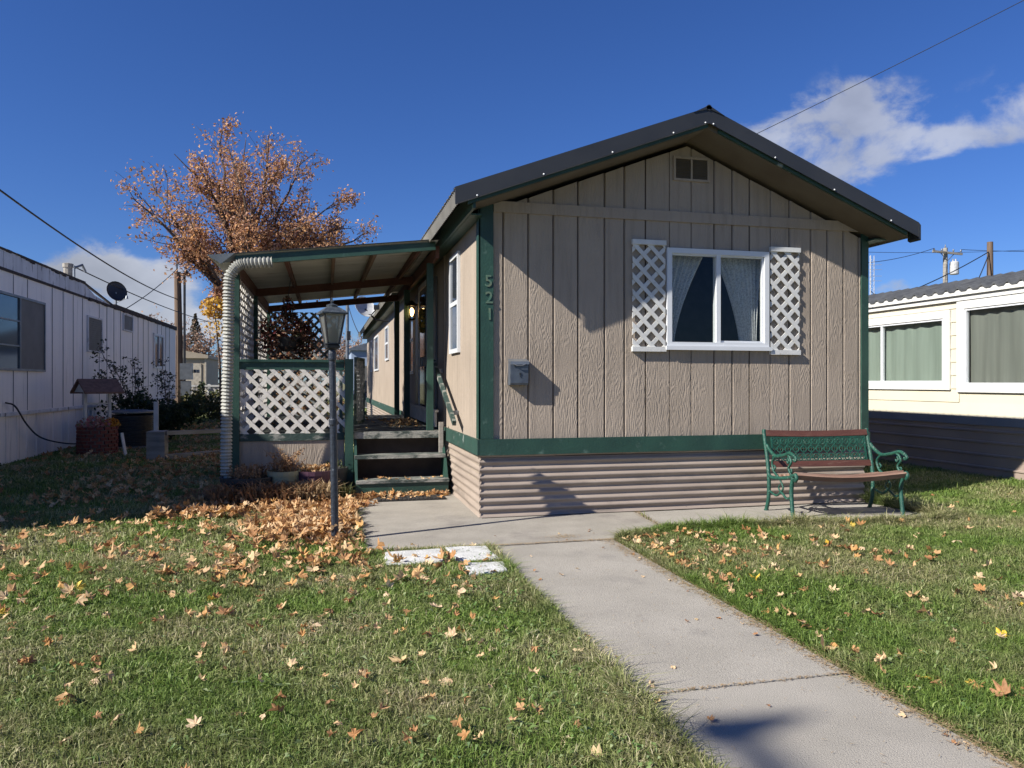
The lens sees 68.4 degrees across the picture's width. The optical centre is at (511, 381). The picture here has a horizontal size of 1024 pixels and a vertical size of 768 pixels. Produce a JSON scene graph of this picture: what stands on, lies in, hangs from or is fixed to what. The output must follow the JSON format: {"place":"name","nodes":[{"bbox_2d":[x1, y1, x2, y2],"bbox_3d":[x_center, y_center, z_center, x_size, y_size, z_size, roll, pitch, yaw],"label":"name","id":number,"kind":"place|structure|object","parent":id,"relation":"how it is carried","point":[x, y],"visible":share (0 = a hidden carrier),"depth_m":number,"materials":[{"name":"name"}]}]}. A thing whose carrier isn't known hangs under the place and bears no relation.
{"place":"outdoors","nodes":[
{"label":"outdoors","id":0,"kind":"place"},
{"bbox_2d":[0,384,1023,767],"bbox_3d":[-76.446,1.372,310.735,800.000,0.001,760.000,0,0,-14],"label":"ground","id":1,"kind":"structure","parent":0,"point":[398,764],"depth_m":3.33,"materials":[{"name":"green plant"}]},
{"bbox_2d":[17,654,36,665],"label":"fallen leaf","id":2,"kind":"object","parent":1,"relation":"on","point":[29,661],"visible":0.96,"depth_m":3.60,"materials":[{"name":"brown plant"}]},
{"bbox_2d":[52,735,72,746],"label":"fallen leaf","id":3,"kind":"object","parent":1,"relation":"on","point":[69,739],"visible":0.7,"depth_m":2.83,"materials":[{"name":"beige plant"}]},
{"bbox_2d":[56,689,77,706],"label":"fallen leaf","id":4,"kind":"object","parent":1,"relation":"on","point":[65,698],"visible":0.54,"depth_m":3.19,"materials":[{"name":"brown plant"}]},
{"bbox_2d":[70,580,85,590],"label":"fallen leaf","id":5,"kind":"object","parent":1,"relation":"on","point":[79,585],"visible":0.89,"depth_m":4.90,"materials":[{"name":"yellow plant"}]},
{"bbox_2d":[0,246,176,464],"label":"white trailer","id":6,"kind":"object","parent":1,"relation":"on","point":[56,326],"visible":0.83,"depth_m":14.85,"materials":[{"name":"grey metal"}]},
{"bbox_2d":[5,402,75,443],"bbox_3d":[-8.341,0.770,13.571,0.194,0.884,2.403,0,0,2],"label":"cable","id":7,"kind":"object","parent":6,"relation":"attached to","point":[23,419],"visible":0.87,"depth_m":13.09,"materials":[{"name":"rubber"}]},
{"bbox_2d":[106,281,127,304],"bbox_3d":[-10.295,-2.275,19.662,0.506,0.729,0.271,0,0,-26],"label":"satellite dish","id":8,"kind":"object","parent":6,"relation":"on","point":[116,294],"visible":0.98,"depth_m":19.68,"materials":[{"name":"grey metal"}]},
{"bbox_2d":[76,268,220,324],"bbox_3d":[-10.997,-2.442,24.378,0.025,0.263,15.447,0,0,-9],"label":"wire","id":9,"kind":"object","parent":6,"relation":"attached to","point":[137,295],"visible":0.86,"depth_m":20.76,"materials":[{"name":"rubber"}]},
{"bbox_2d":[88,676,99,685],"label":"fallen leaf","id":10,"kind":"object","parent":1,"relation":"on","point":[95,681],"visible":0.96,"depth_m":3.37,"materials":[{"name":"beige plant"}]},
{"bbox_2d":[70,379,124,454],"bbox_3d":[-7.864,0.650,14.282,0.708,1.420,0.751,0,0,38],"label":"wishing well","id":11,"kind":"object","parent":1,"relation":"on","point":[95,437],"visible":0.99,"depth_m":14.09,"materials":[{"name":"brick"}]},
{"bbox_2d":[90,338,152,413],"bbox_3d":[-8.808,0.100,17.161,0.975,2.128,1.741,0,0,7],"label":"rose bush","id":12,"kind":"object","parent":1,"relation":"on","point":[126,390],"visible":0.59,"depth_m":16.86,"materials":[{"name":"green plant"}]},
{"bbox_2d":[120,433,126,454],"bbox_3d":[-7.172,1.150,13.915,0.114,0.424,0.060,0,0,18],"label":"stake","id":13,"kind":"object","parent":1,"relation":"on","point":[123,443],"visible":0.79,"depth_m":13.90,"materials":[{"name":"white paint"}]},
{"bbox_2d":[106,409,153,448],"bbox_3d":[-7.952,0.971,15.705,0.945,0.778,0.945,0,0,-25],"label":"plant pot","id":14,"kind":"object","parent":1,"relation":"on","point":[134,428],"visible":0.61,"depth_m":15.37,"materials":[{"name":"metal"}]},
{"bbox_2d":[94,390,189,438],"bbox_3d":[-8.502,0.846,17.384,1.933,1.353,1.884,0,0,43],"label":"shrub","id":15,"kind":"object","parent":1,"relation":"on","point":[168,420],"visible":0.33,"depth_m":17.23,"materials":[{"name":"green plant"}]},
{"bbox_2d":[154,402,158,429],"bbox_3d":[-6.898,0.870,14.600,0.080,0.980,0.050,0,0,-14],"label":"stake","id":16,"kind":"object","parent":1,"relation":"on","point":[156,415],"visible":0.64,"depth_m":14.58,"materials":[{"name":"white paint"}]},
{"bbox_2d":[157,614,166,625],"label":"fallen leaf","id":17,"kind":"object","parent":1,"relation":"on","point":[162,618],"visible":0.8,"depth_m":4.24,"materials":[{"name":"brown plant"}]},
{"bbox_2d":[151,357,180,413],"bbox_3d":[-9.632,0.284,20.968,0.946,1.958,0.750,0,0,44],"label":"rose bush","id":18,"kind":"object","parent":1,"relation":"on","point":[163,384],"visible":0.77,"depth_m":20.87,"materials":[{"name":"green plant"}]},
{"bbox_2d":[141,304,194,346],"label":"bare tree","id":19,"kind":"object","parent":1,"relation":"on","point":[157,313],"depth_m":44.13,"materials":[{"name":"brown plant"}]},
{"bbox_2d":[146,429,221,460],"bbox_3d":[-5.674,1.107,13.968,0.513,0.505,2.329,0,0,34],"label":"plank frame","id":20,"kind":"object","parent":1,"relation":"on","point":[156,443],"visible":0.62,"depth_m":13.06,"materials":[{"name":"grey wood"}]},
{"bbox_2d":[160,397,210,426],"bbox_3d":[-9.757,0.916,21.780,1.793,1.006,1.611,0,0,32],"label":"shrub","id":21,"kind":"object","parent":1,"relation":"on","point":[195,411],"visible":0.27,"depth_m":21.77,"materials":[{"name":"green plant"}]},
{"bbox_2d":[174,258,199,402],"bbox_3d":[-12.109,-1.640,27.941,0.945,6.000,0.446,0,0,7],"label":"utility pole","id":22,"kind":"object","parent":1,"relation":"on","point":[185,371],"visible":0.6,"depth_m":27.93,"materials":[{"name":"brown wood"}]},
{"bbox_2d":[0,189,175,298],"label":"wire","id":23,"kind":"object","parent":22,"relation":"attached to","point":[23,207],"visible":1,"depth_m":14.83,"materials":[{"name":"rubber"}]},
{"bbox_2d":[127,269,176,307],"bbox_3d":[-11.851,-3.090,24.787,0.025,2.225,6.617,0,0,-11],"label":"wire","id":24,"kind":"object","parent":22,"relation":"attached to","point":[150,292],"visible":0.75,"depth_m":24.45,"materials":[{"name":"rubber"}]},
{"bbox_2d":[183,607,196,617],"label":"fallen leaf","id":25,"kind":"object","parent":1,"relation":"on","point":[188,611],"visible":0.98,"depth_m":4.32,"materials":[{"name":"brown plant"}]},
{"bbox_2d":[185,715,201,727],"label":"fallen leaf","id":26,"kind":"object","parent":1,"relation":"on","point":[193,722],"visible":1,"depth_m":2.96,"materials":[{"name":"beige plant"}]},
{"bbox_2d":[178,388,219,419],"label":"shrub","id":27,"kind":"object","parent":1,"relation":"on","point":[212,402],"visible":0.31,"depth_m":27.42,"materials":[{"name":"green plant"}]},
{"bbox_2d":[181,487,217,503],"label":"dried plant","id":28,"kind":"object","parent":1,"relation":"on","point":[198,493],"visible":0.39,"depth_m":8.47,"materials":[{"name":"brown plant"}]},
{"bbox_2d":[191,381,209,402],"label":"shrub","id":29,"kind":"object","parent":1,"relation":"on","point":[203,384],"visible":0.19,"depth_m":29.58,"materials":[{"name":"green plant"}]},
{"bbox_2d":[186,351,220,394],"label":"shed","id":30,"kind":"structure","parent":1,"relation":"on","point":[206,365],"depth_m":34.62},
{"bbox_2d":[186,364,200,392],"bbox_3d":[-14.623,0.210,34.479,0.750,2.100,0.049,0,0,-14],"label":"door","id":31,"kind":"structure","parent":30,"relation":"in","point":[196,376],"depth_m":34.52,"materials":[{"name":"white"}]},
{"bbox_2d":[186,313,222,383],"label":"conifer tree","id":32,"kind":"object","parent":1,"relation":"on","point":[196,325],"visible":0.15,"depth_m":51.24,"materials":[{"name":"green plant"}]},
{"bbox_2d":[186,329,223,370],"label":"bare tree","id":33,"kind":"object","parent":1,"relation":"on","point":[202,345],"visible":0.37,"depth_m":43.88,"materials":[{"name":"brown plant"}]},
{"bbox_2d":[191,384,222,412],"bbox_3d":[-12.055,0.720,29.983,1.667,1.280,0.110,0,0,-14],"label":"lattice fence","id":34,"kind":"object","parent":1,"relation":"on","point":[209,386],"visible":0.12,"depth_m":29.95,"materials":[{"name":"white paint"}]},
{"bbox_2d":[199,296,223,425],"bbox_3d":[-8.839,-0.601,22.542,1.020,3.925,0.891,0,0,-14],"label":"young tree","id":35,"kind":"object","parent":1,"relation":"on","point":[212,310],"visible":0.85,"depth_m":22.45,"materials":[{"name":"yellow plant"}]},
{"bbox_2d":[212,404,219,419],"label":"shrub","id":36,"kind":"object","parent":1,"relation":"on","point":[217,411],"visible":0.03,"depth_m":25.25,"materials":[{"name":"green plant"}]},
{"bbox_2d":[215,605,232,614],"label":"fallen leaf","id":37,"kind":"object","parent":1,"relation":"on","point":[222,610],"visible":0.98,"depth_m":4.36,"materials":[{"name":"brown plant"}]},
{"bbox_2d":[110,112,380,302],"bbox_3d":[-8.118,-3.587,23.809,7.912,9.905,5.335,0,0,-14],"label":"maple tree","id":38,"kind":"object","parent":1,"relation":"on","point":[242,229],"visible":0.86,"depth_m":23.23,"materials":[{"name":"orange plant"}]},
{"bbox_2d":[219,462,273,489],"bbox_3d":[-2.973,1.137,8.485,0.612,0.446,0.612,0,0,-14],"label":"plant pot","id":39,"kind":"object","parent":1,"relation":"on","point":[243,474],"visible":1,"depth_m":8.37,"materials":[{"name":"plastic"}]},
{"bbox_2d":[189,478,327,507],"bbox_3d":[-2.713,1.206,8.242,1.646,0.307,0.931,0,0,-14],"label":"dried plant","id":40,"kind":"object","parent":1,"relation":"on","point":[230,494],"visible":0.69,"depth_m":8.10,"materials":[{"name":"brown plant"}]},
{"bbox_2d":[273,690,285,701],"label":"fallen leaf","id":41,"kind":"object","parent":1,"relation":"on","point":[280,694],"visible":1,"depth_m":3.19,"materials":[{"name":"brown plant"}]},
{"bbox_2d":[220,353,344,415],"bbox_3d":[-5.112,0.291,16.790,2.422,2.151,1.938,0,0,12],"label":"shrub","id":42,"kind":"object","parent":1,"relation":"on","point":[274,378],"visible":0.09,"depth_m":16.73,"materials":[{"name":"green plant"}]},
{"bbox_2d":[263,448,304,484],"bbox_3d":[-2.590,1.057,8.582,0.500,0.606,0.408,0,0,-14],"label":"plant pot","id":43,"kind":"object","parent":1,"relation":"on","point":[287,473],"visible":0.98,"depth_m":8.49,"materials":[{"name":"ceramic"}]},
{"bbox_2d":[272,317,339,402],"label":"bare tree","id":44,"kind":"object","parent":1,"relation":"on","point":[318,345],"visible":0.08,"depth_m":50.01,"materials":[{"name":"brown plant"}]},
{"bbox_2d":[294,464,329,484],"bbox_3d":[-2.281,1.152,8.728,0.490,0.417,0.490,0,0,-14],"label":"plant pot","id":45,"kind":"object","parent":1,"relation":"on","point":[320,474],"visible":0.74,"depth_m":8.54,"materials":[{"name":"ceramic"}]},
{"bbox_2d":[287,478,347,504],"bbox_3d":[-2.208,1.215,8.337,0.872,0.290,0.938,0,0,-14],"label":"dried plant","id":46,"kind":"object","parent":1,"relation":"on","point":[325,489],"visible":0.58,"depth_m":8.24,"materials":[{"name":"plant"}]},
{"bbox_2d":[208,239,440,493],"bbox_3d":[-2.714,-0.179,11.335,2.745,3.078,5.390,0,0,-14],"label":"porch","id":47,"kind":"object","parent":1,"relation":"on","point":[355,271],"visible":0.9,"depth_m":9.52,"materials":[{"name":"white wood"}]},
{"bbox_2d":[220,256,272,478],"bbox_3d":[-3.002,-0.158,8.480,0.607,2.529,0.235,0,0,1],"label":"drain hose","id":48,"kind":"object","parent":47,"relation":"hanging from","point":[228,305],"visible":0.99,"depth_m":8.45,"materials":[{"name":"white plastic"}]},
{"bbox_2d":[255,278,317,359],"bbox_3d":[-2.991,-0.777,10.026,0.804,1.247,0.611,0,0,-14],"label":"hanging basket","id":49,"kind":"object","parent":47,"relation":"hanging from","point":[293,342],"visible":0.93,"depth_m":9.95,"materials":[{"name":"metal"}]},
{"bbox_2d":[298,388,353,414],"bbox_3d":[-4.794,0.797,18.927,1.579,1.383,1.729,0,0,33],"label":"shrub","id":50,"kind":"object","parent":1,"relation":"on","point":[327,412],"visible":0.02,"depth_m":18.80,"materials":[{"name":"green plant"}]},
{"bbox_2d":[316,297,347,538],"bbox_3d":[-1.533,0.329,6.420,0.224,2.097,0.224,0,0,-28],"label":"lamp post","id":51,"kind":"object","parent":1,"relation":"on","point":[332,315],"visible":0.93,"depth_m":6.39,"materials":[{"name":"metal"}]},
{"bbox_2d":[310,333,361,385],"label":"bare tree","id":52,"kind":"object","parent":1,"relation":"on","point":[340,355],"visible":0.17,"depth_m":58.21,"materials":[{"name":"brown plant"}]},
{"bbox_2d":[326,459,347,490],"bbox_3d":[-2.101,1.130,8.957,0.306,0.459,0.306,0,0,-14],"label":"plant pot","id":53,"kind":"object","parent":1,"relation":"on","point":[342,472],"visible":0.31,"depth_m":8.88,"materials":[{"name":"ceramic"}]},
{"bbox_2d":[324,334,363,372],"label":"bare tree","id":54,"kind":"object","parent":1,"relation":"on","point":[351,345],"visible":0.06,"depth_m":68.61,"materials":[{"name":"brown plant"}]},
{"bbox_2d":[346,305,350,358],"bbox_3d":[-7.225,-1.140,33.221,0.210,5.000,0.170,0,0,-14],"label":"thin pole","id":55,"kind":"object","parent":1,"relation":"on","point":[348,335],"visible":0.55,"depth_m":33.16,"materials":[{"name":"grey metal"}]},
{"bbox_2d":[338,479,359,497],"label":"dried plant","id":56,"kind":"object","parent":1,"relation":"on","point":[344,488],"visible":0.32,"depth_m":8.62,"materials":[{"name":"plant"}]},
{"bbox_2d":[343,343,366,407],"bbox_3d":[-7.359,-0.590,45.484,5.250,3.900,12.150,0,0,-14],"label":"blue trailer","id":57,"kind":"object","parent":1,"relation":"on","point":[359,351],"visible":0.09,"depth_m":39.20,"materials":[{"name":"grey metal"}]},
{"bbox_2d":[353,381,366,406],"bbox_3d":[-6.002,0.650,32.559,1.840,1.420,4.300,0,0,-14],"label":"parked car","id":58,"kind":"object","parent":1,"relation":"on","point":[365,394],"visible":0.08,"depth_m":30.45,"materials":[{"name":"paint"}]},
{"bbox_2d":[381,580,393,586],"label":"fallen leaf","id":59,"kind":"object","parent":1,"relation":"on","point":[388,583],"visible":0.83,"depth_m":4.94,"materials":[{"name":"beige plant"}]},
{"bbox_2d":[389,655,405,662],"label":"fallen leaf","id":60,"kind":"object","parent":1,"relation":"on","point":[396,659],"visible":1,"depth_m":3.58,"materials":[{"name":"beige plant"}]},
{"bbox_2d":[354,422,448,495],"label":"front steps","id":61,"kind":"structure","parent":1,"relation":"on","point":[403,484],"depth_m":9.07,"materials":[{"name":"grey wood"}]},
{"bbox_2d":[384,548,443,568],"bbox_3d":[-0.743,1.358,5.748,0.469,0.064,0.429,0,0,-14],"label":"paving stone","id":62,"kind":"object","parent":1,"relation":"on","point":[423,553],"visible":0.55,"depth_m":5.76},
{"bbox_2d":[422,578,436,589],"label":"fallen leaf","id":63,"kind":"object","parent":1,"relation":"on","point":[433,581],"visible":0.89,"depth_m":5.00,"materials":[{"name":"brown plant"}]},
{"bbox_2d":[439,677,453,686],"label":"fallen leaf","id":64,"kind":"object","parent":1,"relation":"on","point":[445,679],"visible":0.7,"depth_m":3.40,"materials":[{"name":"beige plant"}]},
{"bbox_2d":[445,626,456,639],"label":"fallen leaf","id":65,"kind":"object","parent":1,"relation":"on","point":[452,632],"visible":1,"depth_m":3.95,"materials":[{"name":"beige plant"}]},
{"bbox_2d":[457,587,465,597],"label":"fallen leaf","id":66,"kind":"object","parent":1,"relation":"on","point":[463,590],"visible":0.91,"depth_m":4.74,"materials":[{"name":"beige plant"}]},
{"bbox_2d":[445,546,497,562],"bbox_3d":[-0.311,1.358,5.869,0.353,0.064,0.478,0,0,-14],"label":"paving stone","id":67,"kind":"object","parent":1,"relation":"on","point":[471,552],"visible":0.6,"depth_m":5.86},
{"bbox_2d":[464,561,506,576],"bbox_3d":[-0.183,1.358,5.401,0.315,0.064,0.328,0,0,-14],"label":"paving stone","id":68,"kind":"object","parent":1,"relation":"on","point":[488,567],"visible":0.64,"depth_m":5.38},
{"bbox_2d":[357,494,655,550],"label":"entrance slab","id":69,"kind":"structure","parent":1,"relation":"on","point":[400,524],"depth_m":7.11,"materials":[{"name":"concrete"}]},
{"bbox_2d":[376,494,446,501],"bbox_3d":[-1.171,1.342,8.738,0.780,0.020,0.330,0,0,-14],"label":"doormat","id":70,"kind":"object","parent":69,"relation":"on","point":[415,498],"visible":0.89,"depth_m":8.66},
{"bbox_2d":[368,505,1023,767],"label":"needle debris","id":71,"kind":"object","parent":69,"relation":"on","point":[844,671],"visible":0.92,"depth_m":3.46,"materials":[{"name":"plant"}]},
{"bbox_2d":[0,416,1015,767],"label":"leaf litter","id":72,"kind":"object","parent":1,"relation":"on","point":[298,518],"visible":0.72,"depth_m":6.40,"materials":[{"name":"brown plant"}]},
{"bbox_2d":[582,744,607,759],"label":"fallen leaf","id":73,"kind":"object","parent":1,"relation":"on","point":[598,750],"visible":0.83,"depth_m":2.72,"materials":[{"name":"beige plant"}]},
{"bbox_2d":[358,105,920,517],"bbox_3d":[-0.718,-0.714,18.458,5.115,4.148,22.438,0,0,-14],"label":"mobile home","id":74,"kind":"object","parent":1,"relation":"on","point":[674,312],"visible":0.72,"depth_m":7.99,"materials":[{"name":"beige wood"}]},
{"bbox_2d":[355,296,388,321],"bbox_3d":[-3.103,-1.621,16.621,0.707,0.567,0.435,0,0,-2],"label":"satellite dish","id":75,"kind":"object","parent":74,"relation":"attached to","point":[368,310],"visible":0.85,"depth_m":16.69,"materials":[{"name":"metal"}]},
{"bbox_2d":[371,340,372,371],"bbox_3d":[-4.716,-0.865,25.306,0.033,1.050,0.600,0,0,-14],"label":"window frame","id":76,"kind":"structure","parent":74,"relation":"in","point":[371,340],"depth_m":25.05,"materials":[{"name":"white plastic"}]},
{"bbox_2d":[374,334,378,370],"bbox_3d":[-4.130,-0.865,22.927,0.033,1.050,1.900,0,0,-14],"label":"window frame","id":77,"kind":"structure","parent":74,"relation":"in","point":[376,339],"depth_m":22.85,"materials":[{"name":"white plastic"}]},
{"bbox_2d":[385,325,388,360],"bbox_3d":[-3.139,-0.965,18.897,0.033,0.850,1.000,0,0,-14],"label":"window frame","id":78,"kind":"structure","parent":74,"relation":"in","point":[387,327],"depth_m":18.72,"materials":[{"name":"white plastic"}]},
{"bbox_2d":[406,300,417,319],"bbox_3d":[-1.606,-1.160,12.220,0.240,0.320,0.177,0,0,-14],"label":"porch lantern","id":79,"kind":"object","parent":74,"relation":"attached to","point":[411,303],"visible":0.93,"depth_m":12.19,"materials":[{"name":"metal"}]},
{"bbox_2d":[410,307,414,373],"bbox_3d":[-1.777,-0.740,13.362,0.033,1.200,0.700,0,0,-14],"label":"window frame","id":80,"kind":"structure","parent":74,"relation":"in","point":[412,322],"depth_m":13.27,"materials":[{"name":"plastic"}]},
{"bbox_2d":[418,308,423,332],"bbox_3d":[-1.390,-0.943,11.595,0.099,0.397,0.384,0,0,-14],"label":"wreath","id":81,"kind":"object","parent":74,"relation":"attached to","point":[420,322],"visible":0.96,"depth_m":11.51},
{"bbox_2d":[433,360,457,425],"bbox_3d":[-0.802,0.095,9.200,0.119,0.780,1.692,0,0,-14],"label":"handrail","id":82,"kind":"object","parent":74,"relation":"attached to","point":[452,413],"visible":0.95,"depth_m":8.99,"materials":[{"name":"green metal"}]},
{"bbox_2d":[449,251,459,353],"bbox_3d":[-0.681,-0.920,8.905,0.033,1.160,0.620,0,0,-14],"label":"window frame","id":83,"kind":"structure","parent":74,"relation":"in","point":[454,262],"depth_m":8.91,"materials":[{"name":"white plastic"}]},
{"bbox_2d":[508,359,528,384],"bbox_3d":[0.066,-0.101,7.527,0.195,0.262,0.129,0,0,-14],"label":"mailbox","id":84,"kind":"object","parent":74,"relation":"attached to","point":[517,371],"visible":1,"depth_m":7.50,"materials":[{"name":"grey metal"}]},
{"bbox_2d":[666,247,771,350],"bbox_3d":[2.206,-0.880,8.174,1.250,1.080,0.220,0,0,-14],"label":"window frame","id":85,"kind":"structure","parent":74,"relation":"in","point":[742,272],"depth_m":8.19,"materials":[{"name":"white plastic"}]},
{"bbox_2d":[636,502,921,524],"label":"bench slab","id":86,"kind":"structure","parent":1,"relation":"on","point":[828,509],"depth_m":7.84,"materials":[{"name":"concrete"}]},
{"bbox_2d":[762,428,909,516],"bbox_3d":[3.323,0.934,7.789,1.243,0.862,0.713,0,0,-8],"label":"park bench","id":87,"kind":"object","parent":86,"relation":"on","point":[872,476],"visible":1,"depth_m":8.00,"materials":[{"name":"green metal"}]},
{"bbox_2d":[821,635,835,650],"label":"fallen leaf","id":88,"kind":"object","parent":1,"relation":"on","point":[822,642],"visible":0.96,"depth_m":3.78,"materials":[{"name":"brown plant"}]},
{"bbox_2d":[869,255,881,294],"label":"antenna tower","id":89,"kind":"structure","parent":1,"relation":"on","point":[870,269],"depth_m":46.70,"materials":[{"name":"white metal"}]},
{"bbox_2d":[917,604,932,615],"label":"fallen leaf","id":90,"kind":"object","parent":1,"relation":"on","point":[923,609],"visible":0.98,"depth_m":4.33,"materials":[{"name":"brown plant"}]},
{"bbox_2d":[932,244,962,282],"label":"utility pole","id":91,"kind":"object","parent":1,"relation":"on","point":[953,265],"visible":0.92,"depth_m":53.84,"materials":[{"name":"grey wood"}]},
{"bbox_2d":[876,250,1018,252],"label":"wire","id":92,"kind":"object","parent":91,"relation":"attached to","point":[925,252],"visible":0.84,"depth_m":52.15,"materials":[{"name":"rubber"}]},
{"bbox_2d":[987,242,992,275],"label":"utility pole","id":93,"kind":"object","parent":1,"relation":"on","point":[990,259],"visible":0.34,"depth_m":41.35,"materials":[{"name":"brown wood"}]},
{"bbox_2d":[920,252,987,286],"bbox_3d":[22.972,-5.810,39.639,7.684,2.850,0.051,0,0,-29],"label":"wire","id":94,"kind":"object","parent":93,"relation":"attached to","point":[954,270],"visible":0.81,"depth_m":39.88,"materials":[{"name":"rubber"}]},
{"bbox_2d":[990,678,1009,695],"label":"fallen leaf","id":95,"kind":"object","parent":1,"relation":"on","point":[1003,687],"visible":1,"depth_m":3.21,"materials":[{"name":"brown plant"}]},
{"bbox_2d":[996,627,1013,636],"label":"fallen leaf","id":96,"kind":"object","parent":1,"relation":"on","point":[998,631],"visible":0.63,"depth_m":3.99,"materials":[{"name":"yellow plant"}]},
{"bbox_2d":[1012,591,1023,597],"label":"fallen leaf","id":97,"kind":"object","parent":1,"relation":"on","point":[1018,594],"visible":0.95,"depth_m":4.64,"materials":[{"name":"beige plant"}]},
{"bbox_2d":[0,0,1023,383],"label":"sky","id":98,"kind":"structure","parent":0,"point":[411,102],"materials":[{"name":"blue"}]},
{"bbox_2d":[495,539,846,695],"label":"path","id":99,"kind":"structure","parent":0,"point":[708,644],"depth_m":4.25,"materials":[{"name":"concrete"}]},
{"bbox_2d":[644,674,1015,767],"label":"path","id":100,"kind":"structure","parent":0,"point":[759,734],"depth_m":2.95,"materials":[{"name":"concrete"}]},
{"bbox_2d":[757,0,1023,133],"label":"wire","id":101,"kind":"object","parent":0,"point":[893,66],"visible":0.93,"depth_m":15.18,"materials":[{"name":"rubber"}]},
{"bbox_2d":[863,270,1023,479],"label":"cream house","id":102,"kind":"structure","parent":0,"point":[946,375],"depth_m":11.35,"materials":[{"name":"white plastic"}]},
{"bbox_2d":[869,310,950,389],"bbox_3d":[6.205,-0.485,13.199,0.127,1.210,3.770,0,0,-14],"label":"window frame","id":103,"kind":"structure","parent":102,"relation":"in","point":[910,351],"depth_m":12.21,"materials":[{"name":"white plastic"}]},
{"bbox_2d":[956,293,1023,392],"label":"window frame","id":104,"kind":"structure","parent":102,"relation":"in","point":[997,322],"depth_m":10.75,"materials":[{"name":"white plastic"}]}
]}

